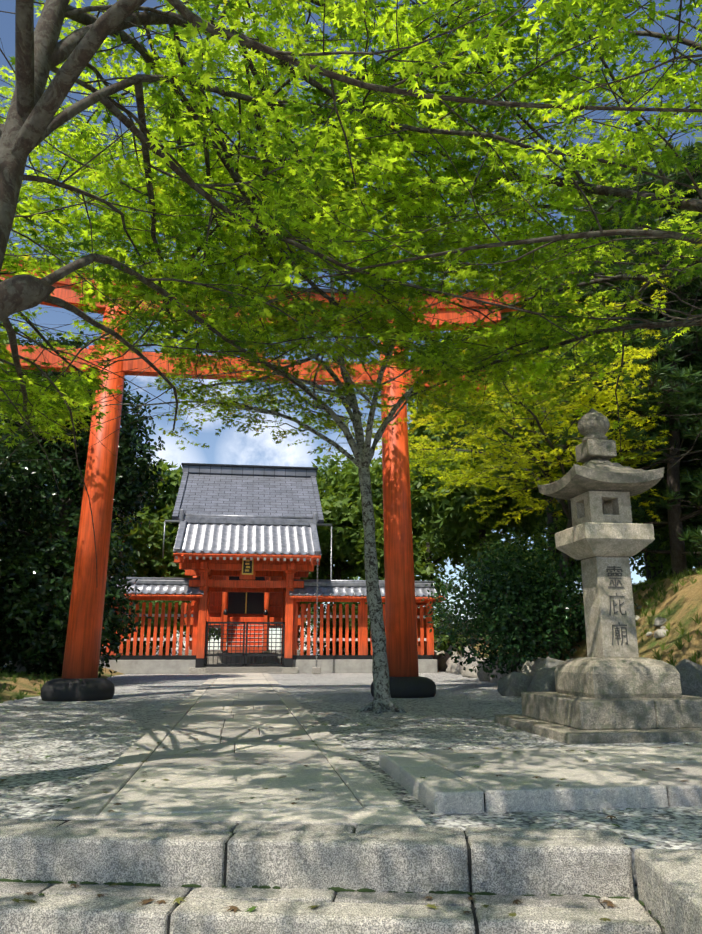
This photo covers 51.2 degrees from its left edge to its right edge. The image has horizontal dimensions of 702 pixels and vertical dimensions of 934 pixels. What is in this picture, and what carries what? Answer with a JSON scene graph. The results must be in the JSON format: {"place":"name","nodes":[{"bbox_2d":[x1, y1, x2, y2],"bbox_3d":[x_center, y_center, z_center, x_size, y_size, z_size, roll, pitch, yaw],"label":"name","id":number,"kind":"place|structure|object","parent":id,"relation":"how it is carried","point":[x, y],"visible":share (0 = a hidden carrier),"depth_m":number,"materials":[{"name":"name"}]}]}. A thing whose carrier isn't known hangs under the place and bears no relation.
{"place":"outdoors","nodes":[
{"label":"outdoors","id":0,"kind":"place"},
{"bbox_2d":[0,664,122,701],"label":"grassy mound","id":1,"kind":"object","parent":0,"point":[25,684],"depth_m":12.51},
{"bbox_2d":[0,650,701,900],"bbox_3d":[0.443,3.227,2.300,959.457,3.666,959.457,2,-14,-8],"label":"ground","id":2,"kind":"structure","parent":0,"point":[43,792],"depth_m":6.41,"materials":[{"name":"grey gravel"}]},
{"bbox_2d":[0,327,170,677],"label":"evergreen tree","id":3,"kind":"object","parent":2,"relation":"on","point":[37,565],"visible":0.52,"depth_m":15.64,"materials":[{"name":"green plant"}]},
{"bbox_2d":[0,576,445,673],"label":"fence","id":4,"kind":"object","parent":2,"relation":"on","point":[165,588],"visible":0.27,"depth_m":23.00,"materials":[{"name":"red paint"}]},
{"bbox_2d":[162,463,331,665],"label":"sanctuary","id":5,"kind":"structure","parent":2,"relation":"on","point":[232,489],"depth_m":28.59,"materials":[{"name":"grey tile"}]},
{"bbox_2d":[173,509,321,673],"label":"shrine gate","id":6,"kind":"structure","parent":2,"relation":"on","point":[247,549],"depth_m":23.08,"materials":[{"name":"red paint"}]},
{"bbox_2d":[103,570,419,654],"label":"court shrubs","id":7,"kind":"object","parent":2,"relation":"on","point":[298,636],"visible":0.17,"depth_m":24.38,"materials":[{"name":"green plant"}]},
{"bbox_2d":[0,253,524,701],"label":"torii","id":8,"kind":"object","parent":2,"relation":"on","point":[79,680],"visible":0.44,"depth_m":12.00,"materials":[{"name":"orange paint"}]},
{"bbox_2d":[35,46,606,713],"bbox_3d":[-0.166,-0.903,10.482,8.344,8.458,7.151,-7,-16,27],"label":"young maple tree","id":9,"kind":"object","parent":2,"relation":"on","point":[331,420],"visible":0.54,"depth_m":9.33,"materials":[{"name":"green plant"}]},
{"bbox_2d":[0,0,701,570],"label":"maple tree","id":10,"kind":"object","parent":2,"relation":"on","point":[34,118],"visible":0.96,"depth_m":6.77,"materials":[{"name":"green plant"}]},
{"bbox_2d":[0,819,701,933],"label":"stone steps","id":11,"kind":"structure","parent":2,"relation":"on","point":[367,879],"depth_m":2.72,"materials":[{"name":"stone"}]},
{"bbox_2d":[0,689,695,920],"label":"fallen leaves","id":12,"kind":"object","parent":11,"relation":"on","point":[252,908],"visible":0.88,"depth_m":3.31,"materials":[{"name":"brown plant"}]},
{"bbox_2d":[0,132,701,654],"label":"trees","id":13,"kind":"object","parent":2,"relation":"on","point":[442,526],"visible":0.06,"depth_m":31.84,"materials":[{"name":"green plant"}]},
{"bbox_2d":[0,565,701,703],"bbox_3d":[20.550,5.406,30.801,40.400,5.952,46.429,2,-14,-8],"label":"mound","id":14,"kind":"object","parent":2,"relation":"on","point":[684,602],"visible":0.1,"depth_m":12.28,"materials":[{"name":"green plant"}]},
{"bbox_2d":[355,267,701,659],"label":"yellow maple tree","id":15,"kind":"object","parent":14,"relation":"on","point":[545,457],"visible":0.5,"depth_m":14.70,"materials":[{"name":"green plant"}]},
{"bbox_2d":[417,456,701,653],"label":"shrub mound","id":16,"kind":"object","parent":14,"relation":"on","point":[665,560],"visible":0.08,"depth_m":23.17,"materials":[{"name":"green plant"}]},
{"bbox_2d":[516,139,701,576],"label":"pine tree","id":17,"kind":"object","parent":14,"relation":"on","point":[669,370],"visible":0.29,"depth_m":14.99,"materials":[{"name":"green plant"}]},
{"bbox_2d":[13,569,701,696],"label":"rocks","id":18,"kind":"object","parent":2,"relation":"on","point":[538,675],"visible":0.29,"depth_m":11.96,"materials":[{"name":"grey stone"}]},
{"bbox_2d":[179,0,701,469],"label":"maple tree","id":19,"kind":"object","parent":2,"relation":"on","point":[683,270],"visible":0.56,"depth_m":7.03,"materials":[{"name":"green plant"}]},
{"bbox_2d":[421,526,636,678],"bbox_3d":[3.862,3.070,15.868,4.350,3.354,5.316,2,-14,-8],"label":"camellia shrub","id":20,"kind":"object","parent":2,"relation":"on","point":[515,619],"visible":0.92,"depth_m":14.80,"materials":[{"name":"green plant"}]},
{"bbox_2d":[494,409,701,743],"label":"stone lantern","id":21,"kind":"object","parent":2,"relation":"on","point":[612,687],"visible":0.96,"depth_m":6.98,"materials":[{"name":"stone"}]},
{"bbox_2d":[0,0,701,649],"label":"sky","id":22,"kind":"structure","parent":0,"point":[234,447],"materials":[{"name":"blue"}]},
{"bbox_2d":[49,667,701,827],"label":"stone path","id":23,"kind":"structure","parent":0,"point":[229,706],"depth_m":4.09,"materials":[{"name":"stone"}]}
]}

